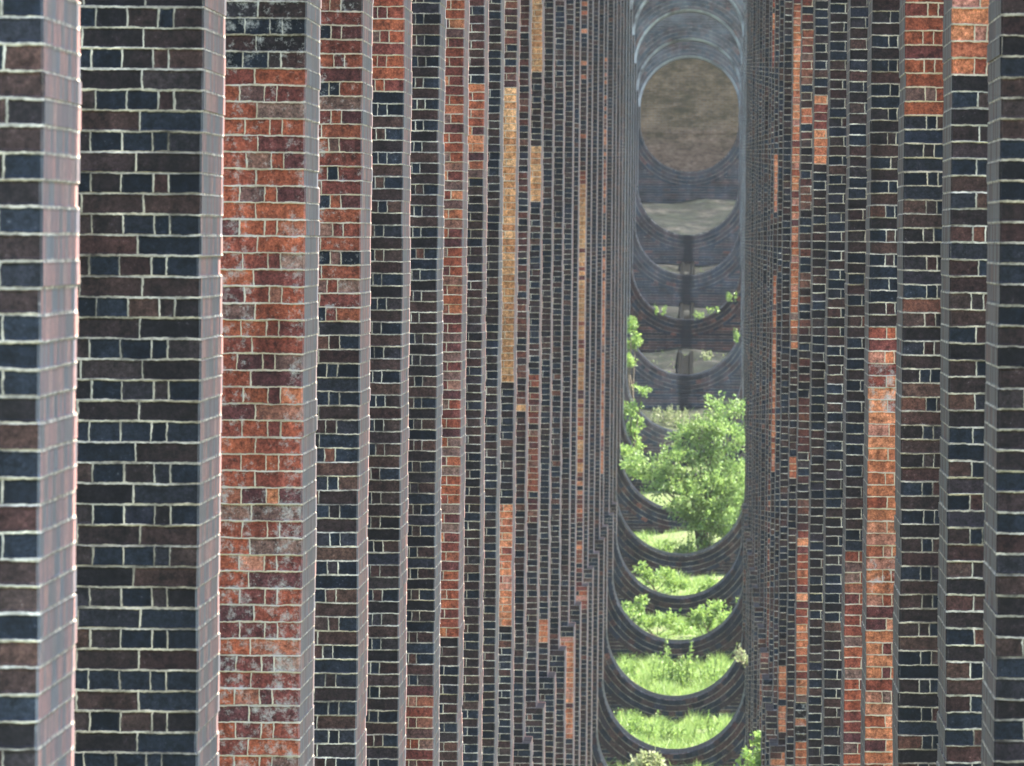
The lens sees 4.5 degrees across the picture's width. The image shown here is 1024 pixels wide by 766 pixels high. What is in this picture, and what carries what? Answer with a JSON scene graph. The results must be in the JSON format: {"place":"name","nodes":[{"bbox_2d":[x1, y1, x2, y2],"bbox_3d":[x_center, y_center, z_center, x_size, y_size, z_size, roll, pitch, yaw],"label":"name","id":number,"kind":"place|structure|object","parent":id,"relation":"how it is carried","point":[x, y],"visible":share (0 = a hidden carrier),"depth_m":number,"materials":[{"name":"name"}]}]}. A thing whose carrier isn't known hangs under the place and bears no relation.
{"place":"outdoors","nodes":[
{"label":"outdoors","id":0,"kind":"place"},
{"bbox_2d":[630,198,736,735],"bbox_3d":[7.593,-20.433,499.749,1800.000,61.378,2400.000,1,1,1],"label":"ground","id":1,"kind":"structure","parent":0,"point":[696,216],"depth_m":363.12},
{"bbox_2d":[0,0,81,765],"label":"viaduct pier","id":2,"kind":"structure","parent":1,"relation":"on","point":[40,99],"depth_m":36.65,"materials":[{"name":"brick"}]},
{"bbox_2d":[74,0,1023,765],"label":"viaduct pier","id":3,"kind":"structure","parent":1,"relation":"on","point":[150,350],"depth_m":47.94,"materials":[{"name":"brick"}]},
{"bbox_2d":[218,0,988,765],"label":"viaduct pier","id":4,"kind":"structure","parent":1,"relation":"on","point":[270,306],"depth_m":59.24,"materials":[{"name":"brick"}]},
{"bbox_2d":[613,707,638,735],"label":"weed plant","id":5,"kind":"object","parent":1,"relation":"on","point":[630,731],"visible":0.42,"depth_m":257.60,"materials":[{"name":"green plant"}]},
{"bbox_2d":[313,0,943,765],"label":"viaduct pier","id":6,"kind":"structure","parent":1,"relation":"on","point":[343,430],"depth_m":70.53,"materials":[{"name":"brick"}]},
{"bbox_2d":[621,655,637,679],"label":"weed plant","id":7,"kind":"object","parent":1,"relation":"on","point":[631,670],"visible":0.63,"depth_m":269.34,"materials":[{"name":"green plant"}]},
{"bbox_2d":[366,0,899,765],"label":"viaduct pier","id":8,"kind":"structure","parent":1,"relation":"on","point":[388,498],"depth_m":81.83,"materials":[{"name":"brick"}]},
{"bbox_2d":[620,442,649,486],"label":"shrub","id":9,"kind":"object","parent":1,"relation":"on","point":[625,451],"visible":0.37,"depth_m":313.51,"materials":[{"name":"green plant"}]},
{"bbox_2d":[627,315,643,400],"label":"shrub","id":10,"kind":"object","parent":1,"relation":"on","point":[631,343],"visible":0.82,"depth_m":337.18,"materials":[{"name":"green plant"}]},
{"bbox_2d":[405,0,868,765],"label":"viaduct pier","id":11,"kind":"structure","parent":1,"relation":"on","point":[425,402],"depth_m":93.13,"materials":[{"name":"brick"}]},
{"bbox_2d":[624,383,652,453],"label":"shrub","id":12,"kind":"object","parent":1,"relation":"on","point":[632,428],"visible":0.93,"depth_m":324.76,"materials":[{"name":"green plant"}]},
{"bbox_2d":[439,0,847,765],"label":"viaduct pier","id":13,"kind":"structure","parent":1,"relation":"on","point":[453,478],"depth_m":104.42,"materials":[{"name":"brick"}]},
{"bbox_2d":[627,709,659,738],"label":"weed plant","id":14,"kind":"object","parent":1,"relation":"on","point":[647,732],"visible":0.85,"depth_m":258.12,"materials":[{"name":"green plant"}]},
{"bbox_2d":[462,0,827,765],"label":"viaduct pier","id":15,"kind":"structure","parent":1,"relation":"on","point":[476,338],"depth_m":115.72,"materials":[{"name":"brick"}]},
{"bbox_2d":[627,748,665,765],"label":"bush","id":16,"kind":"object","parent":1,"relation":"on","point":[641,759],"visible":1,"depth_m":234.44,"materials":[{"name":"green plant"}]},
{"bbox_2d":[482,0,813,765],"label":"viaduct pier","id":17,"kind":"structure","parent":1,"relation":"on","point":[492,482],"depth_m":127.02,"materials":[{"name":"brick"}]},
{"bbox_2d":[497,0,800,765],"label":"viaduct pier","id":18,"kind":"structure","parent":1,"relation":"on","point":[506,646],"depth_m":138.33,"materials":[{"name":"brick"}]},
{"bbox_2d":[513,0,792,765],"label":"viaduct pier","id":19,"kind":"structure","parent":1,"relation":"on","point":[523,750],"depth_m":149.62,"materials":[{"name":"brick"}]},
{"bbox_2d":[525,0,783,765],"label":"viaduct pier","id":20,"kind":"structure","parent":1,"relation":"on","point":[535,718],"depth_m":160.93,"materials":[{"name":"brick"}]},
{"bbox_2d":[624,605,691,637],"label":"bush","id":21,"kind":"object","parent":1,"relation":"on","point":[666,619],"visible":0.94,"depth_m":279.62,"materials":[{"name":"green plant"}]},
{"bbox_2d":[647,649,669,684],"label":"weed plant","id":22,"kind":"object","parent":1,"relation":"on","point":[661,674],"visible":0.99,"depth_m":268.86,"materials":[{"name":"green plant"}]},
{"bbox_2d":[538,0,779,765],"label":"viaduct pier","id":23,"kind":"structure","parent":1,"relation":"on","point":[547,688],"depth_m":172.22,"materials":[{"name":"brick"}]},
{"bbox_2d":[654,302,666,315],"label":"weed","id":24,"kind":"object","parent":1,"relation":"on","point":[663,313],"visible":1,"depth_m":347.97,"materials":[{"name":"green plant"}]},
{"bbox_2d":[631,560,690,593],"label":"bush","id":25,"kind":"object","parent":1,"relation":"on","point":[667,575],"visible":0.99,"depth_m":290.89,"materials":[{"name":"green plant"}]},
{"bbox_2d":[652,405,670,424],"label":"grass tuft","id":26,"kind":"object","parent":1,"relation":"on","point":[666,418],"visible":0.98,"depth_m":338.52,"materials":[{"name":"green plant"}]},
{"bbox_2d":[549,0,774,765],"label":"viaduct pier","id":27,"kind":"structure","parent":1,"relation":"on","point":[557,660],"depth_m":183.52,"materials":[{"name":"brick"}]},
{"bbox_2d":[650,716,676,744],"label":"weed plant","id":28,"kind":"object","parent":1,"relation":"on","point":[672,732],"visible":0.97,"depth_m":258.10,"materials":[{"name":"green plant"}]},
{"bbox_2d":[657,538,673,552],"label":"weed plant","id":29,"kind":"object","parent":1,"relation":"on","point":[666,545],"visible":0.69,"depth_m":301.08,"materials":[{"name":"green plant"}]},
{"bbox_2d":[560,0,771,765],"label":"viaduct pier","id":30,"kind":"structure","parent":1,"relation":"on","point":[567,632],"depth_m":194.81,"materials":[{"name":"brick"}]},
{"bbox_2d":[663,639,674,682],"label":"weed plant","id":31,"kind":"object","parent":1,"relation":"on","point":[671,671],"visible":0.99,"depth_m":269.42,"materials":[{"name":"green plant"}]},
{"bbox_2d":[570,0,768,765],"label":"viaduct pier","id":32,"kind":"structure","parent":1,"relation":"on","point":[576,609],"depth_m":206.10,"materials":[{"name":"brick"}]},
{"bbox_2d":[576,0,764,765],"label":"viaduct pier","id":33,"kind":"structure","parent":1,"relation":"on","point":[582,591],"depth_m":217.41,"materials":[{"name":"brick"}]},
{"bbox_2d":[605,268,735,765],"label":"grass","id":34,"kind":"structure","parent":1,"relation":"on","point":[644,672],"depth_m":269.50,"materials":[{"name":"green plant"}]},
{"bbox_2d":[621,594,649,621],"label":"bush","id":35,"kind":"object","parent":34,"relation":"on","point":[642,602],"visible":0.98,"depth_m":280.78,"materials":[{"name":"green plant"}]},
{"bbox_2d":[664,404,681,423],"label":"grass tuft","id":36,"kind":"object","parent":1,"relation":"on","point":[671,413],"visible":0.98,"depth_m":338.85,"materials":[{"name":"green plant"}]},
{"bbox_2d":[583,0,762,765],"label":"viaduct pier","id":37,"kind":"structure","parent":1,"relation":"on","point":[588,573],"depth_m":228.70,"materials":[{"name":"brick"}]},
{"bbox_2d":[589,0,758,765],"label":"viaduct pier","id":38,"kind":"structure","parent":1,"relation":"on","point":[598,759],"depth_m":240.01,"materials":[{"name":"brick"}]},
{"bbox_2d":[734,651,747,667],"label":"wall plant","id":39,"kind":"object","parent":38,"relation":"attached to","point":[742,661],"depth_m":239.38,"materials":[{"name":"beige plant"}]},
{"bbox_2d":[667,540,683,552],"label":"weed plant","id":40,"kind":"object","parent":1,"relation":"on","point":[676,549],"visible":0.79,"depth_m":302.19,"materials":[{"name":"green plant"}]},
{"bbox_2d":[594,0,756,765],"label":"viaduct pier","id":41,"kind":"structure","parent":1,"relation":"on","point":[621,744],"depth_m":251.30,"materials":[{"name":"brick"}]},
{"bbox_2d":[733,643,745,661],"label":"wall plant","id":42,"kind":"object","parent":41,"relation":"attached to","point":[739,654],"depth_m":250.75,"materials":[{"name":"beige plant"}]},
{"bbox_2d":[600,0,755,723],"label":"viaduct pier","id":43,"kind":"structure","parent":1,"relation":"on","point":[723,693],"depth_m":262.59,"materials":[{"name":"brick"}]},
{"bbox_2d":[604,0,752,666],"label":"viaduct pier","id":44,"kind":"structure","parent":1,"relation":"on","point":[625,632],"depth_m":273.89,"materials":[{"name":"brick"}]},
{"bbox_2d":[672,655,686,688],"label":"weed plant","id":45,"kind":"object","parent":1,"relation":"on","point":[680,670],"visible":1,"depth_m":269.38,"materials":[{"name":"green plant"}]},
{"bbox_2d":[664,716,698,742],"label":"weed plant","id":46,"kind":"object","parent":1,"relation":"on","point":[682,731],"visible":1,"depth_m":258.04,"materials":[{"name":"green plant"}]},
{"bbox_2d":[673,408,689,426],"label":"grass tuft","id":47,"kind":"object","parent":1,"relation":"on","point":[683,416],"visible":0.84,"depth_m":338.28,"materials":[{"name":"green plant"}]},
{"bbox_2d":[610,0,752,622],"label":"viaduct pier","id":48,"kind":"structure","parent":1,"relation":"on","point":[629,585],"depth_m":285.18,"materials":[{"name":"brick"}]},
{"bbox_2d":[619,391,744,550],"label":"young tree","id":49,"kind":"object","parent":1,"relation":"on","point":[689,488],"visible":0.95,"depth_m":302.36,"materials":[{"name":"green plant"}]},
{"bbox_2d":[613,0,750,577],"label":"viaduct pier","id":50,"kind":"structure","parent":1,"relation":"on","point":[720,556],"depth_m":296.54,"materials":[{"name":"brick"}]},
{"bbox_2d":[617,0,748,533],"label":"viaduct pier","id":51,"kind":"structure","parent":1,"relation":"on","point":[638,510],"depth_m":307.85,"materials":[{"name":"brick"}]},
{"bbox_2d":[620,0,747,495],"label":"viaduct pier","id":52,"kind":"structure","parent":1,"relation":"on","point":[624,438],"depth_m":319.10,"materials":[{"name":"brick"}]},
{"bbox_2d":[624,0,745,466],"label":"viaduct pier","id":53,"kind":"structure","parent":1,"relation":"on","point":[652,434],"depth_m":330.42,"materials":[{"name":"brick"}]},
{"bbox_2d":[677,348,692,374],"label":"gutter","id":54,"kind":"object","parent":1,"relation":"on","point":[685,364],"visible":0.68,"depth_m":349.98,"materials":[{"name":"stone"}]},
{"bbox_2d":[627,0,744,409],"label":"viaduct pier","id":55,"kind":"structure","parent":1,"relation":"on","point":[683,392],"depth_m":341.70,"materials":[{"name":"brick"}]},
{"bbox_2d":[679,302,693,318],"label":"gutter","id":56,"kind":"object","parent":1,"relation":"on","point":[683,307],"visible":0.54,"depth_m":362.44,"materials":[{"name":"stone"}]},
{"bbox_2d":[630,0,743,351],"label":"viaduct pier","id":57,"kind":"structure","parent":1,"relation":"on","point":[713,331],"depth_m":352.98,"materials":[{"name":"brick"}]},
{"bbox_2d":[633,0,741,307],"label":"viaduct pier","id":58,"kind":"structure","parent":1,"relation":"on","point":[654,282],"depth_m":364.26,"materials":[{"name":"brick"}]},
{"bbox_2d":[680,262,694,274],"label":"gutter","id":59,"kind":"object","parent":1,"relation":"on","point":[688,267],"visible":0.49,"depth_m":373.83,"materials":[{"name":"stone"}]},
{"bbox_2d":[635,13,740,265],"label":"viaduct pier","id":60,"kind":"structure","parent":1,"relation":"on","point":[659,244],"depth_m":375.54,"materials":[{"name":"brick"}]},
{"bbox_2d":[638,41,739,202],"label":"viaduct pier","id":61,"kind":"structure","parent":1,"relation":"on","point":[659,182],"depth_m":386.83,"materials":[{"name":"brick"}]},
{"bbox_2d":[640,59,738,171],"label":"abutment wall","id":62,"kind":"structure","parent":1,"relation":"on","point":[689,119],"depth_m":397.96,"materials":[{"name":"brick"}]},
{"bbox_2d":[684,638,694,685],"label":"weed plant","id":63,"kind":"object","parent":1,"relation":"on","point":[687,677],"visible":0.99,"depth_m":269.58,"materials":[{"name":"green plant"}]},
{"bbox_2d":[678,538,701,552],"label":"weed plant","id":64,"kind":"object","parent":1,"relation":"on","point":[684,548],"visible":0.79,"depth_m":302.17,"materials":[{"name":"green plant"}]},
{"bbox_2d":[686,526,693,552],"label":"weed plant","id":65,"kind":"object","parent":1,"relation":"on","point":[688,542],"visible":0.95,"depth_m":302.22,"materials":[{"name":"green plant"}]},
{"bbox_2d":[692,311,703,319],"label":"weed","id":66,"kind":"object","parent":1,"relation":"on","point":[699,314],"visible":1,"depth_m":348.40,"materials":[{"name":"green plant"}]},
{"bbox_2d":[694,411,707,421],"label":"weed","id":67,"kind":"object","parent":1,"relation":"on","point":[698,417],"visible":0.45,"depth_m":338.89,"materials":[{"name":"green plant"}]},
{"bbox_2d":[684,599,728,634],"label":"bush","id":68,"kind":"object","parent":1,"relation":"on","point":[699,616],"visible":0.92,"depth_m":280.21,"materials":[{"name":"green plant"}]},
{"bbox_2d":[695,576,717,592],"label":"bush","id":69,"kind":"object","parent":1,"relation":"on","point":[711,582],"visible":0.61,"depth_m":291.43,"materials":[{"name":"green plant"}]},
{"bbox_2d":[695,654,718,684],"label":"weed plant","id":70,"kind":"object","parent":1,"relation":"on","point":[710,673],"visible":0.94,"depth_m":269.41,"materials":[{"name":"green plant"}]},
{"bbox_2d":[700,349,713,360],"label":"weed","id":71,"kind":"object","parent":1,"relation":"on","point":[705,356],"visible":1,"depth_m":338.32,"materials":[{"name":"green plant"}]},
{"bbox_2d":[698,710,720,737],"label":"weed plant","id":72,"kind":"object","parent":1,"relation":"on","point":[708,728],"visible":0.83,"depth_m":258.20,"materials":[{"name":"green plant"}]},
{"bbox_2d":[706,305,719,313],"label":"weed","id":73,"kind":"object","parent":1,"relation":"on","point":[717,309],"visible":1,"depth_m":349.57,"materials":[{"name":"green plant"}]},
{"bbox_2d":[715,662,731,679],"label":"weed plant","id":74,"kind":"object","parent":1,"relation":"on","point":[717,669],"visible":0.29,"depth_m":269.53,"materials":[{"name":"green plant"}]},
{"bbox_2d":[726,291,736,301],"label":"weed","id":75,"kind":"object","parent":1,"relation":"on","point":[729,297],"visible":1,"depth_m":350.59,"materials":[{"name":"green plant"}]},
{"bbox_2d":[733,328,739,342],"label":"weed","id":76,"kind":"object","parent":1,"relation":"on","point":[737,336],"visible":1,"depth_m":339.34,"materials":[{"name":"green plant"}]},
{"bbox_2d":[733,745,755,765],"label":"sapling","id":77,"kind":"object","parent":1,"relation":"on","point":[745,755],"visible":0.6,"depth_m":200.52,"materials":[{"name":"green plant"}]},
{"bbox_2d":[746,730,760,765],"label":"sapling","id":78,"kind":"object","parent":1,"relation":"on","point":[756,741],"visible":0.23,"depth_m":179.09,"materials":[{"name":"green plant"}]}
]}

